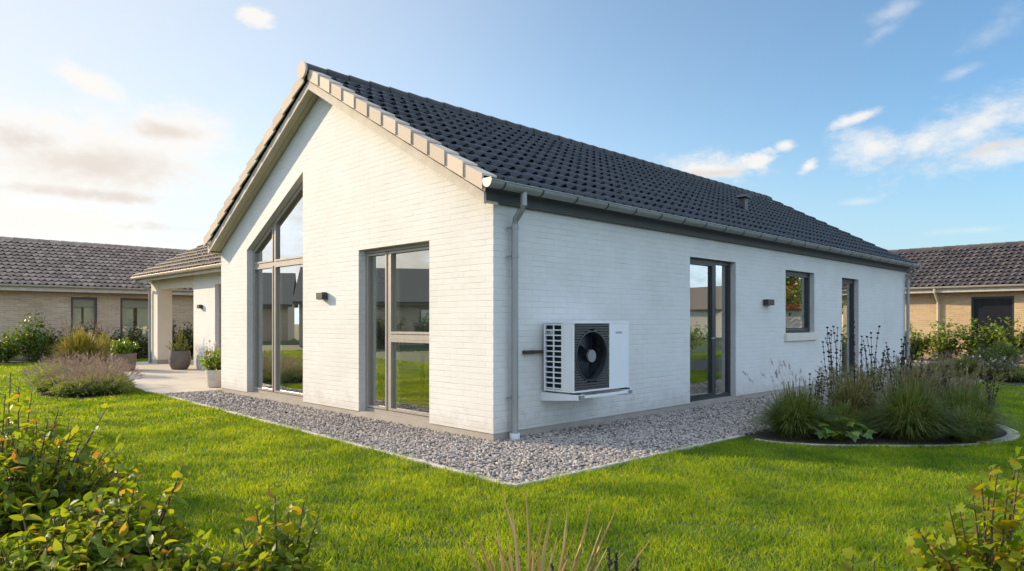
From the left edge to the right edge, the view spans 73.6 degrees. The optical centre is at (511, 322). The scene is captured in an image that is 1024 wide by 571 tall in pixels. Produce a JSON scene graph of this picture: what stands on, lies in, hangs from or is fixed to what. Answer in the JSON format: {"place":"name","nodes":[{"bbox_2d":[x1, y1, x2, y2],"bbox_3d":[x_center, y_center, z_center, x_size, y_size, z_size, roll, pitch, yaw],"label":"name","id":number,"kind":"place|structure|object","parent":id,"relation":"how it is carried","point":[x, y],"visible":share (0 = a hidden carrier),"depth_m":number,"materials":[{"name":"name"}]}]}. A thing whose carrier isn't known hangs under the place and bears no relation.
{"place":"outdoors","nodes":[
{"label":"outdoors","id":0,"kind":"place"},
{"bbox_2d":[34,389,122,398],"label":"lavender bed soil","id":1,"kind":"structure","parent":0,"point":[62,397],"depth_m":12.07,"materials":[{"name":"brown soil"}]},
{"bbox_2d":[24,366,84,394],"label":"lavender","id":2,"kind":"object","parent":1,"relation":"on","point":[41,389],"visible":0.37,"depth_m":12.16,"materials":[{"name":"green plant"}]},
{"bbox_2d":[19,356,93,387],"bbox_3d":[-8.790,0.976,13.217,1.287,0.648,1.280,0,0,-45],"label":"lavender","id":3,"kind":"object","parent":1,"relation":"on","point":[38,376],"visible":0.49,"depth_m":13.06,"materials":[{"name":"green plant"}]},
{"bbox_2d":[31,349,104,374],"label":"lavender","id":4,"kind":"object","parent":1,"relation":"on","point":[66,360],"visible":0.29,"depth_m":14.08,"materials":[{"name":"purple plant"}]},
{"bbox_2d":[40,367,103,397],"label":"lavender","id":5,"kind":"object","parent":1,"relation":"on","point":[71,389],"visible":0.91,"depth_m":11.78,"materials":[{"name":"green plant"}]},
{"bbox_2d":[61,350,138,375],"bbox_3d":[-8.302,0.928,13.759,1.383,0.761,1.407,0,0,-45],"label":"lavender","id":6,"kind":"object","parent":1,"relation":"on","point":[110,353],"visible":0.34,"depth_m":13.74,"materials":[{"name":"purple plant"}]},
{"bbox_2d":[57,361,145,396],"bbox_3d":[-7.365,1.009,12.315,1.401,0.645,1.380,0,0,-45],"label":"lavender","id":7,"kind":"object","parent":1,"relation":"on","point":[109,385],"visible":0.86,"depth_m":12.18,"materials":[{"name":"purple plant"}]},
{"bbox_2d":[61,354,142,380],"bbox_3d":[-7.794,0.951,13.023,1.399,0.713,1.389,0,0,-45],"label":"lavender","id":8,"kind":"object","parent":1,"relation":"on","point":[117,364],"visible":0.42,"depth_m":12.99,"materials":[{"name":"purple plant"}]},
{"bbox_2d":[0,354,193,363],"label":"hedge bed soil","id":9,"kind":"structure","parent":0,"point":[18,361],"depth_m":22.54,"materials":[{"name":"brown soil"}]},
{"bbox_2d":[0,327,25,361],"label":"hedge shrub","id":10,"kind":"object","parent":9,"relation":"on","point":[8,349],"visible":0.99,"depth_m":22.07,"materials":[{"name":"green plant"}]},
{"bbox_2d":[14,310,52,361],"bbox_3d":[-15.703,0.448,22.450,1.164,1.711,1.139,0,0,-45],"label":"hedge shrub","id":11,"kind":"object","parent":9,"relation":"on","point":[31,342],"visible":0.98,"depth_m":22.33,"materials":[{"name":"green plant"}]},
{"bbox_2d":[44,327,70,358],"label":"hedge shrub","id":12,"kind":"object","parent":9,"relation":"on","point":[51,342],"visible":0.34,"depth_m":23.10,"materials":[{"name":"green plant"}]},
{"bbox_2d":[70,320,106,341],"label":"hedge shrub","id":13,"kind":"object","parent":9,"relation":"on","point":[93,329],"visible":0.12,"depth_m":23.59,"materials":[{"name":"green plant"}]},
{"bbox_2d":[101,330,133,343],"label":"hedge shrub","id":14,"kind":"object","parent":9,"relation":"on","point":[118,337],"visible":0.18,"depth_m":24.09,"materials":[{"name":"green plant"}]},
{"bbox_2d":[124,325,147,357],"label":"hedge shrub","id":15,"kind":"object","parent":9,"relation":"on","point":[139,339],"visible":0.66,"depth_m":24.57,"materials":[{"name":"green plant"}]},
{"bbox_2d":[146,320,180,349],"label":"hedge shrub","id":16,"kind":"object","parent":9,"relation":"on","point":[173,338],"visible":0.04,"depth_m":25.19,"materials":[{"name":"green plant"}]},
{"bbox_2d":[172,321,193,355],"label":"hedge shrub","id":17,"kind":"object","parent":9,"relation":"on","point":[188,335],"visible":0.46,"depth_m":25.77,"materials":[{"name":"green plant"}]},
{"bbox_2d":[89,324,126,368],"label":"ornamental grass","id":18,"kind":"object","parent":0,"point":[107,343],"depth_m":18.32,"materials":[{"name":"green plant"}]},
{"bbox_2d":[122,360,221,394],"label":"patio","id":19,"kind":"structure","parent":0,"point":[163,378],"depth_m":15.14,"materials":[{"name":"beige concrete"}]},
{"bbox_2d":[111,353,136,370],"bbox_3d":[-10.149,1.036,17.900,0.600,0.455,0.600,0,0,-45],"label":"plant pot","id":20,"kind":"object","parent":19,"relation":"on","point":[131,357],"visible":0.63,"depth_m":17.71,"materials":[{"name":"concrete"}]},
{"bbox_2d":[110,338,140,354],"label":"laurel bush","id":21,"kind":"object","parent":20,"relation":"on","point":[119,347],"visible":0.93,"depth_m":17.74,"materials":[{"name":"green plant"}]},
{"bbox_2d":[168,350,190,369],"bbox_3d":[-8.928,1.014,18.400,0.550,0.500,0.550,0,0,-45],"label":"plant pot","id":22,"kind":"object","parent":19,"relation":"on","point":[179,360],"visible":0.95,"depth_m":18.19,"materials":[{"name":"concrete"}]},
{"bbox_2d":[166,326,191,350],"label":"conifer bush","id":23,"kind":"object","parent":22,"relation":"on","point":[179,344],"visible":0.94,"depth_m":18.34,"materials":[{"name":"green plant"}]},
{"bbox_2d":[205,369,220,387],"bbox_3d":[-5.774,1.091,13.331,0.366,0.345,0.366,0,0,-45],"label":"plant pot","id":24,"kind":"object","parent":19,"relation":"on","point":[213,378],"visible":0.73,"depth_m":13.19,"materials":[{"name":"ceramic"}]},
{"bbox_2d":[200,347,220,369],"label":"flowering shrub","id":25,"kind":"object","parent":24,"relation":"on","point":[215,364],"visible":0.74,"depth_m":13.20,"materials":[{"name":"green plant"}]},
{"bbox_2d":[204,340,217,369],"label":"garden flower","id":26,"kind":"object","parent":24,"relation":"in","point":[214,343],"visible":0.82,"depth_m":13.24,"materials":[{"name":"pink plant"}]},
{"bbox_2d":[378,273,384,337],"bbox_3d":[-2.627,0.125,11.343,1.034,2.126,1.012,0,0,12],"label":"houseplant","id":27,"kind":"object","parent":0,"point":[379,274],"visible":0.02,"depth_m":11.49,"materials":[{"name":"green plant"}]},
{"bbox_2d":[0,357,1023,570],"bbox_3d":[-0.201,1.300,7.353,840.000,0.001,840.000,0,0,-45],"label":"lawn","id":28,"kind":"structure","parent":0,"point":[590,549],"depth_m":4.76,"materials":[{"name":"green plant"}]},
{"bbox_2d":[42,316,113,366],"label":"ornamental grass","id":29,"kind":"object","parent":28,"relation":"on","point":[79,342],"depth_m":16.20,"materials":[{"name":"green plant"}]},
{"bbox_2d":[0,236,193,359],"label":"brick house","id":30,"kind":"structure","parent":28,"relation":"on","point":[55,282],"depth_m":25.67,"materials":[{"name":"beige brick"}]},
{"bbox_2d":[70,297,96,332],"bbox_3d":[-15.726,-0.275,25.143,0.920,1.290,0.200,0,0,-45],"label":"window","id":31,"kind":"structure","parent":30,"relation":"in","point":[91,313],"depth_m":25.19,"materials":[{"name":"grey glass"}]},
{"bbox_2d":[120,298,147,342],"bbox_3d":[-14.450,-0.010,26.398,1.280,1.820,0.200,0,0,-45],"label":"window","id":32,"kind":"structure","parent":30,"relation":"in","point":[127,305],"depth_m":26.34,"materials":[{"name":"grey glass"}]},
{"bbox_2d":[162,394,744,487],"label":"gravel kerb","id":33,"kind":"structure","parent":28,"relation":"on","point":[433,464],"depth_m":6.45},
{"bbox_2d":[131,61,920,441],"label":"brick house","id":34,"kind":"structure","parent":28,"relation":"on","point":[507,239],"depth_m":9.89,"materials":[{"name":"brick"}]},
{"bbox_2d":[219,284,220,354],"bbox_3d":[-7.169,0.110,17.331,0.078,2.180,1.100,0,0,-45],"label":"wing door","id":35,"kind":"structure","parent":34,"relation":"in","point":[219,284],"depth_m":17.64,"materials":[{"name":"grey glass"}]},
{"bbox_2d":[253,182,302,399],"bbox_3d":[-3.767,-0.543,11.171,0.078,3.485,1.992,0,0,-45],"label":"gable window","id":36,"kind":"structure","parent":34,"relation":"in","point":[278,256],"depth_m":11.18,"materials":[{"name":"clear glass"}]},
{"bbox_2d":[316,292,326,299],"bbox_3d":[-2.734,-0.378,9.855,0.100,0.104,0.170,0,0,-45],"label":"wall lamp","id":37,"kind":"object","parent":34,"relation":"attached to","point":[321,295],"visible":1,"depth_m":9.80,"materials":[{"name":"metal"}]},
{"bbox_2d":[365,242,428,420],"bbox_3d":[-1.431,0.113,8.798,0.078,2.175,1.552,0,0,-45],"label":"gable window","id":38,"kind":"structure","parent":34,"relation":"in","point":[391,336],"depth_m":8.94,"materials":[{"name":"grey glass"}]},
{"bbox_2d":[395,253,400,407],"bbox_3d":[-1.627,0.085,9.401,0.058,2.170,0.320,0,0,-45],"label":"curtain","id":39,"kind":"object","parent":34,"relation":"hanging from","point":[398,329],"visible":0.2,"depth_m":9.31,"materials":[{"name":"white fabric"}]},
{"bbox_2d":[415,350,428,397],"bbox_3d":[-0.670,0.816,10.539,0.840,0.745,1.600,0,0,-45],"label":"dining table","id":40,"kind":"object","parent":34,"relation":"on","point":[422,373],"visible":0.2,"depth_m":10.80,"materials":[{"name":"brown wood"}]},
{"bbox_2d":[522,322,632,400],"bbox_3d":[0.789,0.448,7.918,1.324,0.911,0.577,0,0,-45],"label":"heat pump","id":41,"kind":"object","parent":34,"relation":"attached to","point":[592,358],"visible":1,"depth_m":7.79,"materials":[{"name":"metal"}]},
{"bbox_2d":[690,258,730,401],"bbox_3d":[3.071,0.113,10.702,1.401,2.175,0.134,0,0,-45],"label":"terrace door","id":42,"kind":"structure","parent":34,"relation":"in","point":[719,272],"depth_m":10.98,"materials":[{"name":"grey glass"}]},
{"bbox_2d":[763,299,773,305],"bbox_3d":[4.440,-0.343,11.847,0.240,0.104,0.100,0,0,-45],"label":"wall lamp","id":43,"kind":"object","parent":34,"relation":"attached to","point":[769,302],"visible":1,"depth_m":11.78,"materials":[{"name":"metal"}]},
{"bbox_2d":[784,271,817,340],"bbox_3d":[5.390,-0.306,12.935,1.400,1.303,0.205,0,0,-45],"label":"casement window","id":44,"kind":"structure","parent":34,"relation":"in","point":[797,283],"depth_m":13.06,"materials":[{"name":"clear glass"}]},
{"bbox_2d":[842,278,854,378],"bbox_3d":[7.198,0.130,14.763,0.974,2.140,0.134,0,0,-45],"label":"garden door","id":45,"kind":"structure","parent":34,"relation":"in","point":[847,284],"depth_m":14.91,"materials":[{"name":"grey glass"}]},
{"bbox_2d":[755,439,979,446],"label":"flower bed kerb","id":46,"kind":"structure","parent":28,"relation":"on","point":[969,444],"depth_m":7.17,"materials":[{"name":"grey concrete"}]},
{"bbox_2d":[888,241,1023,361],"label":"brick house","id":47,"kind":"structure","parent":28,"relation":"on","point":[963,285],"depth_m":23.85,"materials":[{"name":"beige brick"}]},
{"bbox_2d":[971,296,1013,359],"bbox_3d":[16.127,0.245,22.968,0.080,2.210,1.200,0,0,-45],"label":"door","id":48,"kind":"structure","parent":47,"relation":"in","point":[1002,307],"depth_m":22.98,"materials":[{"name":"black glass"}]},
{"bbox_2d":[960,354,1022,380],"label":"flowering shrub","id":49,"kind":"object","parent":28,"relation":"on","point":[990,363],"visible":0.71,"depth_m":15.07,"materials":[{"name":"green plant"}]},
{"bbox_2d":[976,425,1020,444],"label":"flower bed kerb","id":50,"kind":"structure","parent":28,"relation":"on","point":[1008,433],"depth_m":7.61,"materials":[{"name":"grey concrete"}]},
{"bbox_2d":[0,0,1023,249],"label":"sky","id":51,"kind":"structure","parent":0,"point":[888,124],"materials":[{"name":"blue"}]},
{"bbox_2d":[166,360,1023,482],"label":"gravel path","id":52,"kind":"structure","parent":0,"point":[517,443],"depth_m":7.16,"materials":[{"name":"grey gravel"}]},
{"bbox_2d":[938,354,996,378],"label":"shrub","id":53,"kind":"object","parent":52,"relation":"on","point":[964,359],"depth_m":15.38,"materials":[{"name":"green plant"}]},
{"bbox_2d":[945,343,1011,371],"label":"hedge shrub","id":54,"kind":"object","parent":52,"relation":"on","point":[981,353],"visible":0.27,"depth_m":17.13,"materials":[{"name":"green plant"}]},
{"bbox_2d":[976,338,1023,363],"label":"ornamental grass","id":55,"kind":"object","parent":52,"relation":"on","point":[1004,350],"depth_m":17.32,"materials":[{"name":"green plant"}]},
{"bbox_2d":[740,360,859,438],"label":"ornamental grass","id":56,"kind":"object","parent":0,"point":[794,417],"depth_m":7.57,"materials":[{"name":"green plant"}]},
{"bbox_2d":[819,397,881,436],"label":"ornamental grass","id":57,"kind":"object","parent":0,"point":[841,411],"depth_m":7.75,"materials":[{"name":"green plant"}]},
{"bbox_2d":[815,362,888,429],"bbox_3d":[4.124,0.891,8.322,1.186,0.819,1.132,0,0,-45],"label":"ornamental grass","id":58,"kind":"object","parent":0,"point":[851,394],"depth_m":8.18,"materials":[{"name":"green plant"}]},
{"bbox_2d":[744,404,1005,444],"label":"flower bed soil","id":59,"kind":"structure","parent":0,"point":[880,437],"depth_m":7.53,"materials":[{"name":"black soil"}]},
{"bbox_2d":[808,369,831,404],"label":"dried perennial","id":60,"kind":"object","parent":59,"relation":"on","point":[816,385],"visible":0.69,"depth_m":8.67,"materials":[{"name":"brown plant"}]},
{"bbox_2d":[821,326,843,398],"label":"dried perennial","id":61,"kind":"object","parent":59,"relation":"on","point":[830,356],"visible":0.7,"depth_m":9.04,"materials":[{"name":"brown plant"}]},
{"bbox_2d":[803,417,876,441],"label":"leafy plant","id":62,"kind":"object","parent":59,"relation":"on","point":[855,432],"visible":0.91,"depth_m":7.30,"materials":[{"name":"green plant"}]},
{"bbox_2d":[845,310,863,389],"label":"dried perennial","id":63,"kind":"object","parent":59,"relation":"on","point":[853,342],"visible":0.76,"depth_m":8.76,"materials":[{"name":"brown plant"}]},
{"bbox_2d":[855,326,889,408],"bbox_3d":[4.690,0.657,8.898,0.283,1.267,0.450,0,0,-45],"label":"dried perennial","id":64,"kind":"object","parent":59,"relation":"on","point":[871,362],"visible":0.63,"depth_m":8.86,"materials":[{"name":"brown plant"}]},
{"bbox_2d":[873,336,916,400],"bbox_3d":[5.224,0.736,9.221,0.490,1.112,0.494,0,0,-28],"label":"dried perennial","id":65,"kind":"object","parent":59,"relation":"on","point":[903,358],"visible":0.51,"depth_m":9.13,"materials":[{"name":"brown plant"}]},
{"bbox_2d":[882,352,943,391],"bbox_3d":[5.361,0.838,9.069,0.654,0.908,0.522,0,0,-5],"label":"dried perennial","id":66,"kind":"object","parent":59,"relation":"on","point":[928,369],"visible":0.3,"depth_m":9.01,"materials":[{"name":"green plant"}]},
{"bbox_2d":[919,365,957,399],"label":"dried perennial","id":67,"kind":"object","parent":59,"relation":"on","point":[943,374],"visible":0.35,"depth_m":8.71,"materials":[{"name":"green plant"}]},
{"bbox_2d":[903,357,1023,432],"bbox_3d":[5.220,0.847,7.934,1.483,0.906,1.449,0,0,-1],"label":"ornamental grass","id":68,"kind":"object","parent":59,"relation":"on","point":[950,401],"depth_m":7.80,"materials":[{"name":"green plant"}]},
{"bbox_2d":[941,401,1023,442],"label":"ornamental grass","id":69,"kind":"object","parent":59,"relation":"on","point":[980,419],"depth_m":7.33,"materials":[{"name":"green plant"}]},
{"bbox_2d":[975,375,1001,413],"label":"dried perennial","id":70,"kind":"object","parent":59,"relation":"on","point":[989,392],"visible":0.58,"depth_m":8.30,"materials":[{"name":"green plant"}]},
{"bbox_2d":[865,395,895,430],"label":"ornamental grass","id":71,"kind":"object","parent":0,"point":[879,411],"depth_m":8.19,"materials":[{"name":"green plant"}]},
{"bbox_2d":[905,321,930,359],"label":"hedge shrub","id":72,"kind":"object","parent":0,"point":[920,347],"visible":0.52,"depth_m":23.25,"materials":[{"name":"green plant"}]},
{"bbox_2d":[850,352,994,441],"bbox_3d":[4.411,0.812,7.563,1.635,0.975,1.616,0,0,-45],"label":"ornamental grass","id":73,"kind":"object","parent":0,"point":[911,414],"depth_m":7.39,"materials":[{"name":"green plant"}]},
{"bbox_2d":[921,318,963,360],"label":"hedge shrub","id":74,"kind":"object","parent":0,"point":[946,345],"visible":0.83,"depth_m":22.53,"materials":[{"name":"green plant"}]},
{"bbox_2d":[915,350,982,376],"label":"lavender","id":75,"kind":"object","parent":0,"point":[941,363],"visible":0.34,"depth_m":16.14,"materials":[{"name":"green plant"}]},
{"bbox_2d":[957,316,1003,355],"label":"hedge shrub","id":76,"kind":"object","parent":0,"point":[989,340],"visible":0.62,"depth_m":21.99,"materials":[{"name":"green plant"}]},
{"bbox_2d":[988,317,1023,360],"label":"hedge shrub","id":77,"kind":"object","parent":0,"point":[1015,341],"visible":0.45,"depth_m":21.21,"materials":[{"name":"green plant"}]},
{"bbox_2d":[999,381,1023,385],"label":"side bed soil","id":78,"kind":"structure","parent":0,"point":[1014,383],"depth_m":14.44,"materials":[{"name":"brown soil"}]},
{"bbox_2d":[979,354,1023,381],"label":"lavender","id":79,"kind":"object","parent":78,"relation":"on","point":[1018,376],"visible":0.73,"depth_m":14.82,"materials":[{"name":"green plant"}]},
{"label":"front bed soil","id":80,"kind":"structure","parent":0,"visible":0},
{"bbox_2d":[0,369,143,546],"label":"beech bush","id":81,"kind":"object","parent":80,"relation":"on","point":[43,481],"visible":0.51,"depth_m":3.41,"materials":[{"name":"green plant"}]},
{"bbox_2d":[0,499,153,570],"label":"beech bush","id":82,"kind":"object","parent":80,"relation":"on","point":[20,559],"visible":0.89,"depth_m":2.71,"materials":[{"name":"green plant"}]},
{"bbox_2d":[16,458,194,570],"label":"beech bush","id":83,"kind":"object","parent":80,"relation":"on","point":[125,516],"visible":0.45,"depth_m":2.97,"materials":[{"name":"green plant"}]},
{"bbox_2d":[131,520,240,570],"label":"beech bush","id":84,"kind":"object","parent":80,"relation":"on","point":[196,558],"visible":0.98,"depth_m":2.72,"materials":[{"name":"green plant"}]},
{"bbox_2d":[231,477,331,570],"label":"beech bush","id":85,"kind":"object","parent":80,"relation":"on","point":[286,555],"visible":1,"depth_m":2.75,"materials":[{"name":"green plant"}]},
{"bbox_2d":[463,492,652,570],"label":"spiky plant","id":86,"kind":"object","parent":80,"relation":"on","point":[540,566],"visible":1,"depth_m":3.14,"materials":[{"name":"plant"}]},
{"bbox_2d":[550,547,639,570],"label":"dried perennial","id":87,"kind":"object","parent":80,"relation":"on","point":[616,565],"visible":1,"depth_m":3.00,"materials":[{"name":"plant"}]},
{"bbox_2d":[838,546,890,570],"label":"vine shrub","id":88,"kind":"object","parent":80,"relation":"on","point":[849,552],"visible":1,"depth_m":2.70,"materials":[{"name":"green plant"}]},
{"bbox_2d":[904,446,1023,570],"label":"vine shrub","id":89,"kind":"object","parent":80,"relation":"on","point":[997,545],"visible":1,"depth_m":2.84,"materials":[{"name":"green plant"}]}
]}

